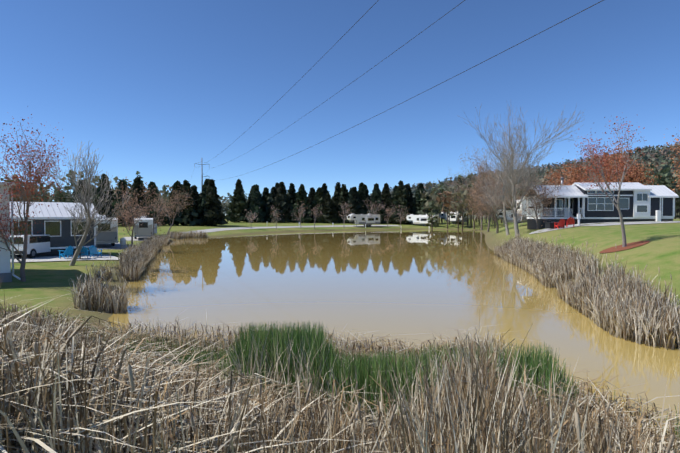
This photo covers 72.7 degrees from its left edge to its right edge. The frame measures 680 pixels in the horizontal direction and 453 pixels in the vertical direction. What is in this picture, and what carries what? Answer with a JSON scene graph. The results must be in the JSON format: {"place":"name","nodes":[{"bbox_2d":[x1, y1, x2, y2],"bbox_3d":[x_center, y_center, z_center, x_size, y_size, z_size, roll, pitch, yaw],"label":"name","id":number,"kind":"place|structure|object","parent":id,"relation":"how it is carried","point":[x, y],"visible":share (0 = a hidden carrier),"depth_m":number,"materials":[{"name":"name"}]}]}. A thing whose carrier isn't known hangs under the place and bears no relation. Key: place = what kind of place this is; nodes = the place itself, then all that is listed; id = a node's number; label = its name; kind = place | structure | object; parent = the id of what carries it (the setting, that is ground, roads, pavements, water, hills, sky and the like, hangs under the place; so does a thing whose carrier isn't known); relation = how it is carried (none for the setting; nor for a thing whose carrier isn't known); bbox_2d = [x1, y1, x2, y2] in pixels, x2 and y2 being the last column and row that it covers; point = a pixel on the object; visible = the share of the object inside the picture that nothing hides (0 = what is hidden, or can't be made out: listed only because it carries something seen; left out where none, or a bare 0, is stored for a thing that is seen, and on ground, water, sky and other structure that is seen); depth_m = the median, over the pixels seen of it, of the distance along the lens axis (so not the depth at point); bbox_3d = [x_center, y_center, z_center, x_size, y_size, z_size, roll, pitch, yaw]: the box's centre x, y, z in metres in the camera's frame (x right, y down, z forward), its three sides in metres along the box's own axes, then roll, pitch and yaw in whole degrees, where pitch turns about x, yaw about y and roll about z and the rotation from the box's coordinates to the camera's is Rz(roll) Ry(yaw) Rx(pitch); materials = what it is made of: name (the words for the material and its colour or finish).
{"place":"outdoors","nodes":[
{"label":"outdoors","id":0,"kind":"place"},
{"bbox_2d":[10,255,119,261],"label":"patio","id":1,"kind":"structure","parent":0,"point":[57,258],"depth_m":34.35,"materials":[{"name":"concrete"}]},
{"bbox_2d":[10,234,50,257],"bbox_3d":[-23.456,1.454,35.305,1.880,1.720,4.800,0,1,0],"label":"parked suv","id":2,"kind":"object","parent":1,"relation":"on","point":[37,244],"visible":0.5,"depth_m":33.98,"materials":[{"name":"white metal"}]},
{"bbox_2d":[58,246,73,258],"bbox_3d":[-20.172,1.879,34.150,0.920,0.950,0.740,1,1,28],"label":"blue chair","id":3,"kind":"object","parent":1,"relation":"on","point":[68,251],"visible":1,"depth_m":34.04,"materials":[{"name":"plastic"}]},
{"bbox_2d":[78,246,88,257],"bbox_3d":[-19.218,1.900,34.595,0.740,0.950,0.920,-1,1,-32],"label":"blue chair","id":4,"kind":"object","parent":1,"relation":"on","point":[85,250],"visible":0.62,"depth_m":34.41,"materials":[{"name":"plastic"}]},
{"bbox_2d":[88,245,102,256],"bbox_3d":[-18.993,1.899,35.863,0.740,0.950,0.920,0,1,-2],"label":"blue chair","id":5,"kind":"object","parent":1,"relation":"on","point":[92,249],"visible":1,"depth_m":35.65,"materials":[{"name":"plastic"}]},
{"bbox_2d":[182,225,398,233],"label":"shore road","id":6,"kind":"structure","parent":0,"point":[216,229],"depth_m":113.93,"materials":[{"name":"grey concrete"}]},
{"bbox_2d":[206,3,375,162],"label":"conductor","id":7,"kind":"object","parent":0,"point":[337,41],"visible":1,"depth_m":42.12,"materials":[{"name":"metal"}]},
{"bbox_2d":[213,0,464,167],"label":"conductor","id":8,"kind":"object","parent":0,"point":[364,73],"visible":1,"depth_m":49.79,"materials":[{"name":"metal"}]},
{"bbox_2d":[0,219,679,451],"bbox_3d":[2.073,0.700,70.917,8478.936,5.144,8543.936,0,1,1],"label":"ground","id":9,"kind":"structure","parent":0,"point":[50,279],"depth_m":27.00,"materials":[{"name":"green plant"}]},
{"bbox_2d":[0,182,20,282],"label":"white building","id":10,"kind":"structure","parent":9,"relation":"on","point":[6,273],"depth_m":21.98,"materials":[{"name":"paint"}]},
{"bbox_2d":[0,114,70,281],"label":"red maple tree","id":11,"kind":"object","parent":9,"relation":"on","point":[34,185],"visible":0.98,"depth_m":21.55,"materials":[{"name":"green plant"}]},
{"bbox_2d":[10,202,99,256],"bbox_3d":[-25.537,0.459,35.049,12.640,4.760,5.900,-1,2,-42],"label":"cabin","id":12,"kind":"object","parent":9,"relation":"on","point":[56,226],"visible":0.46,"depth_m":36.39,"materials":[{"name":"grey wood"}]},
{"bbox_2d":[29,142,131,265],"bbox_3d":[-15.882,-1.218,29.227,5.208,8.023,6.814,0,1,1],"label":"bare tree","id":13,"kind":"object","parent":9,"relation":"on","point":[89,218],"visible":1,"depth_m":29.73,"materials":[{"name":"grey plant"}]},
{"bbox_2d":[96,215,118,245],"bbox_3d":[-25.787,0.437,49.763,3.540,3.350,9.540,-1,1,-31],"label":"trailer","id":14,"kind":"object","parent":9,"relation":"on","point":[109,236],"visible":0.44,"depth_m":45.99,"materials":[{"name":"white metal"}]},
{"bbox_2d":[95,243,127,248],"bbox_3d":[-25.515,2.094,50.087,4.400,0.192,11.500,-1,1,-27],"label":"pad trailer","id":15,"kind":"object","parent":9,"relation":"on","point":[107,246],"visible":0.41,"depth_m":48.54,"materials":[{"name":"grey concrete"}]},
{"bbox_2d":[120,238,125,246],"bbox_3d":[-22.255,1.685,47.387,0.600,1.082,0.600,0,1,1],"label":"propane tank","id":16,"kind":"object","parent":15,"relation":"on","point":[122,241],"visible":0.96,"depth_m":47.17,"materials":[{"name":"white metal"}]},
{"bbox_2d":[64,234,169,313],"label":"reeds","id":17,"kind":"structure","parent":9,"relation":"on","point":[97,293],"depth_m":20.63,"materials":[{"name":"beige plant"}]},
{"bbox_2d":[108,177,156,245],"bbox_3d":[-20.750,-1.196,46.129,4.889,7.351,6.216,0,1,1],"label":"tree","id":18,"kind":"object","parent":9,"relation":"on","point":[133,218],"visible":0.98,"depth_m":46.23,"materials":[{"name":"brown plant"}]},
{"bbox_2d":[124,237,150,240],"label":"concrete pad","id":19,"kind":"object","parent":9,"relation":"on","point":[134,239],"visible":0.46,"depth_m":66.10,"materials":[{"name":"grey concrete"}]},
{"bbox_2d":[134,216,156,238],"bbox_3d":[-28.495,0.147,67.124,3.502,3.350,9.840,-1,1,-23],"label":"trailer","id":20,"kind":"object","parent":19,"relation":"on","point":[145,227],"visible":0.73,"depth_m":62.79,"materials":[{"name":"white metal"}]},
{"bbox_2d":[131,191,175,234],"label":"tree","id":21,"kind":"object","parent":9,"relation":"on","point":[157,206],"visible":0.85,"depth_m":65.91,"materials":[{"name":"brown plant"}]},
{"bbox_2d":[151,187,192,234],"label":"tree","id":22,"kind":"object","parent":9,"relation":"on","point":[176,207],"visible":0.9,"depth_m":75.94,"materials":[{"name":"brown plant"}]},
{"bbox_2d":[150,229,208,241],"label":"reeds","id":23,"kind":"object","parent":9,"relation":"on","point":[178,235],"visible":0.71,"depth_m":78.11,"materials":[{"name":"beige plant"}]},
{"bbox_2d":[194,162,209,192],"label":"transmission pole","id":24,"kind":"object","parent":9,"relation":"on","point":[202,176],"visible":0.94,"depth_m":204.99,"materials":[{"name":"grey metal"}]},
{"bbox_2d":[67,173,430,225],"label":"evergreen screen","id":25,"kind":"object","parent":9,"relation":"on","point":[204,207],"visible":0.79,"depth_m":143.59,"materials":[{"name":"green plant"}]},
{"bbox_2d":[245,209,257,223],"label":"tree","id":26,"kind":"object","parent":9,"relation":"on","point":[251,216],"visible":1,"depth_m":105.69,"materials":[{"name":"brown plant"}]},
{"bbox_2d":[270,206,283,228],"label":"tree","id":27,"kind":"object","parent":9,"relation":"on","point":[275,217],"visible":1,"depth_m":109.50,"materials":[{"name":"brown plant"}]},
{"bbox_2d":[292,201,304,225],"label":"tree","id":28,"kind":"object","parent":9,"relation":"on","point":[302,212],"visible":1,"depth_m":117.46,"materials":[{"name":"brown plant"}]},
{"bbox_2d":[311,205,321,228],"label":"tree","id":29,"kind":"object","parent":9,"relation":"on","point":[315,215],"visible":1,"depth_m":118.79,"materials":[{"name":"brown plant"}]},
{"bbox_2d":[0,278,679,452],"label":"reeds","id":30,"kind":"object","parent":9,"relation":"on","point":[273,359],"visible":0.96,"depth_m":5.11,"materials":[{"name":"beige plant"}]},
{"bbox_2d":[12,231,678,452],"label":"dry reeds","id":31,"kind":"object","parent":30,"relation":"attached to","point":[357,407],"visible":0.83,"depth_m":5.76,"materials":[{"name":"beige plant"}]},
{"bbox_2d":[338,202,351,222],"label":"tree","id":32,"kind":"object","parent":9,"relation":"on","point":[342,207],"visible":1,"depth_m":125.34,"materials":[{"name":"brown plant"}]},
{"bbox_2d":[347,214,379,226],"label":"fifth wheel","id":33,"kind":"object","parent":9,"relation":"on","point":[366,219],"visible":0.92,"depth_m":129.77,"materials":[{"name":"white metal"}]},
{"bbox_2d":[364,200,384,226],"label":"tree","id":34,"kind":"object","parent":9,"relation":"on","point":[372,208],"visible":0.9,"depth_m":131.81,"materials":[{"name":"brown plant"}]},
{"bbox_2d":[385,204,397,225],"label":"tree","id":35,"kind":"object","parent":9,"relation":"on","point":[387,210],"visible":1,"depth_m":129.40,"materials":[{"name":"brown plant"}]},
{"bbox_2d":[395,205,409,225],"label":"tree","id":36,"kind":"object","parent":9,"relation":"on","point":[400,215],"visible":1,"depth_m":133.85,"materials":[{"name":"brown plant"}]},
{"bbox_2d":[406,214,438,225],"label":"fifth wheel","id":37,"kind":"object","parent":9,"relation":"on","point":[422,220],"visible":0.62,"depth_m":137.08,"materials":[{"name":"white metal"}]},
{"bbox_2d":[439,212,468,223],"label":"fifth wheel","id":38,"kind":"object","parent":9,"relation":"on","point":[453,219],"visible":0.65,"depth_m":142.00,"materials":[{"name":"white metal"}]},
{"bbox_2d":[437,166,476,225],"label":"tree","id":39,"kind":"object","parent":9,"relation":"on","point":[455,210],"visible":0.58,"depth_m":129.98,"materials":[{"name":"brown plant"}]},
{"bbox_2d":[459,178,511,228],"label":"tree","id":40,"kind":"object","parent":9,"relation":"on","point":[478,213],"visible":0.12,"depth_m":119.36,"materials":[{"name":"brown plant"}]},
{"bbox_2d":[458,147,520,233],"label":"tree","id":41,"kind":"object","parent":9,"relation":"on","point":[479,192],"visible":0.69,"depth_m":67.28,"materials":[{"name":"brown plant"}]},
{"bbox_2d":[467,160,517,229],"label":"tree","id":42,"kind":"object","parent":9,"relation":"on","point":[487,192],"visible":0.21,"depth_m":115.94,"materials":[{"name":"brown plant"}]},
{"bbox_2d":[462,149,535,231],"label":"tree","id":43,"kind":"object","parent":9,"relation":"on","point":[489,216],"visible":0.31,"depth_m":101.44,"materials":[{"name":"brown plant"}]},
{"bbox_2d":[471,104,537,235],"bbox_3d":[20.374,-6.805,56.953,6.920,15.979,8.293,1,2,42],"label":"tree","id":44,"kind":"object","parent":9,"relation":"on","point":[505,219],"visible":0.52,"depth_m":55.92,"materials":[{"name":"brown plant"}]},
{"bbox_2d":[496,209,524,224],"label":"fifth wheel","id":45,"kind":"object","parent":9,"relation":"on","point":[509,219],"visible":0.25,"depth_m":120.17,"materials":[{"name":"white metal"}]},
{"bbox_2d":[457,106,583,235],"bbox_3d":[19.919,-6.333,50.109,12.683,15.017,9.697,0,1,1],"label":"tree","id":46,"kind":"object","parent":9,"relation":"on","point":[514,208],"visible":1,"depth_m":49.13,"materials":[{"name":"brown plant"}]},
{"bbox_2d":[516,199,542,221],"bbox_3d":[30.262,-2.025,65.567,10.152,4.150,3.502,0,1,1],"label":"fifth wheel","id":47,"kind":"object","parent":9,"relation":"on","point":[522,219],"visible":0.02,"depth_m":64.43,"materials":[{"name":"white metal"}]},
{"bbox_2d":[501,167,569,229],"bbox_3d":[20.766,-3.027,48.908,4.513,7.088,7.206,0,1,-21],"label":"tree","id":48,"kind":"object","parent":9,"relation":"on","point":[537,205],"visible":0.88,"depth_m":48.38,"materials":[{"name":"brown plant"}]},
{"bbox_2d":[529,225,580,233],"bbox_3d":[21.276,0.331,45.450,4.640,0.909,4.673,0,1,1],"label":"firepit pad","id":49,"kind":"object","parent":9,"relation":"on","point":[545,230],"visible":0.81,"depth_m":45.67,"materials":[{"name":"grey concrete"}]},
{"bbox_2d":[544,222,565,228],"bbox_3d":[21.141,-0.130,45.517,1.640,0.640,1.040,0,1,-5],"label":"firepit table","id":50,"kind":"object","parent":49,"relation":"on","point":[550,225],"visible":0.69,"depth_m":45.06,"materials":[{"name":"metal"}]},
{"bbox_2d":[555,219,564,228],"bbox_3d":[20.909,-0.258,43.888,0.740,0.950,0.920,0,1,-4],"label":"red chair","id":51,"kind":"object","parent":49,"relation":"on","point":[561,223],"visible":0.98,"depth_m":43.65,"materials":[{"name":"plastic"}]},
{"bbox_2d":[566,217,574,226],"bbox_3d":[21.947,-0.422,43.996,0.740,0.950,0.920,0,1,21],"label":"red chair","id":52,"kind":"object","parent":49,"relation":"on","point":[570,221],"visible":1,"depth_m":43.77,"materials":[{"name":"plastic"}]},
{"bbox_2d":[540,159,593,184],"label":"red tree","id":53,"kind":"object","parent":9,"relation":"on","point":[557,176],"visible":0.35,"depth_m":102.40,"materials":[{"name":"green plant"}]},
{"bbox_2d":[577,214,580,225],"bbox_3d":[23.033,-0.618,44.589,0.280,1.200,0.200,0,1,1],"label":"utility pedestal","id":54,"kind":"object","parent":9,"relation":"on","point":[578,216],"visible":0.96,"depth_m":44.52,"materials":[{"name":"white paint"}]},
{"bbox_2d":[492,235,679,349],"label":"bank reeds","id":55,"kind":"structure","parent":9,"relation":"on","point":[605,309],"depth_m":16.82,"materials":[{"name":"beige plant"}]},
{"bbox_2d":[523,177,678,228],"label":"cabin","id":56,"kind":"object","parent":9,"relation":"on","point":[638,202],"visible":0.85,"depth_m":49.02,"materials":[{"name":"grey"}]},
{"bbox_2d":[561,115,649,246],"bbox_3d":[14.151,-2.409,24.910,4.283,7.364,3.308,0,1,14],"label":"red maple tree","id":57,"kind":"object","parent":9,"relation":"on","point":[600,159],"visible":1,"depth_m":24.46,"materials":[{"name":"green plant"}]},
{"bbox_2d":[565,221,656,225],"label":"concrete walk","id":58,"kind":"structure","parent":9,"relation":"on","point":[614,222],"depth_m":46.86,"materials":[{"name":"grey concrete"}]},
{"bbox_2d":[584,163,651,181],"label":"red tree","id":59,"kind":"object","parent":9,"relation":"on","point":[612,179],"visible":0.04,"depth_m":103.14,"materials":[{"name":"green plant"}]},
{"bbox_2d":[599,241,649,252],"bbox_3d":[15.339,1.113,24.738,2.320,0.716,2.336,0,1,1],"label":"mulch ring","id":60,"kind":"object","parent":9,"relation":"on","point":[621,247],"visible":0.94,"depth_m":24.76,"materials":[{"name":"brown wood"}]},
{"bbox_2d":[592,138,661,184],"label":"red tree","id":61,"kind":"object","parent":9,"relation":"on","point":[637,177],"visible":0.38,"depth_m":92.33,"materials":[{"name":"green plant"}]},
{"bbox_2d":[581,221,679,225],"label":"driveway","id":62,"kind":"structure","parent":9,"relation":"on","point":[605,224],"depth_m":42.75,"materials":[{"name":"grey concrete"}]},
{"bbox_2d":[658,134,679,191],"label":"red tree","id":63,"kind":"object","parent":9,"relation":"on","point":[675,144],"visible":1,"depth_m":89.94,"materials":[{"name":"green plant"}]},
{"bbox_2d":[0,0,679,215],"label":"sky","id":64,"kind":"structure","parent":0,"point":[161,88],"materials":[{"name":"blue"}]},
{"bbox_2d":[108,229,679,438],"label":"pond water","id":65,"kind":"structure","parent":0,"point":[396,284],"depth_m":20.22,"materials":[{"name":"brown liquid"}]},
{"bbox_2d":[215,0,603,180],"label":"conductor","id":66,"kind":"object","parent":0,"point":[460,73],"visible":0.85,"depth_m":33.44,"materials":[{"name":"metal"}]},
{"bbox_2d":[438,200,678,219],"bbox_3d":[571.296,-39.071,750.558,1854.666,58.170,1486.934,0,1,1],"label":"parked vehicles","id":67,"kind":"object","parent":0,"point":[499,219],"depth_m":240.01,"materials":[{"name":"white metal"}]},
{"bbox_2d":[0,143,679,230],"bbox_3d":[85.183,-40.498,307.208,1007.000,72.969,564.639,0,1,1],"label":"distant forest","id":68,"kind":"object","parent":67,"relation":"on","point":[438,195],"visible":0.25,"depth_m":159.03,"materials":[{"name":"green plant"}]}
]}

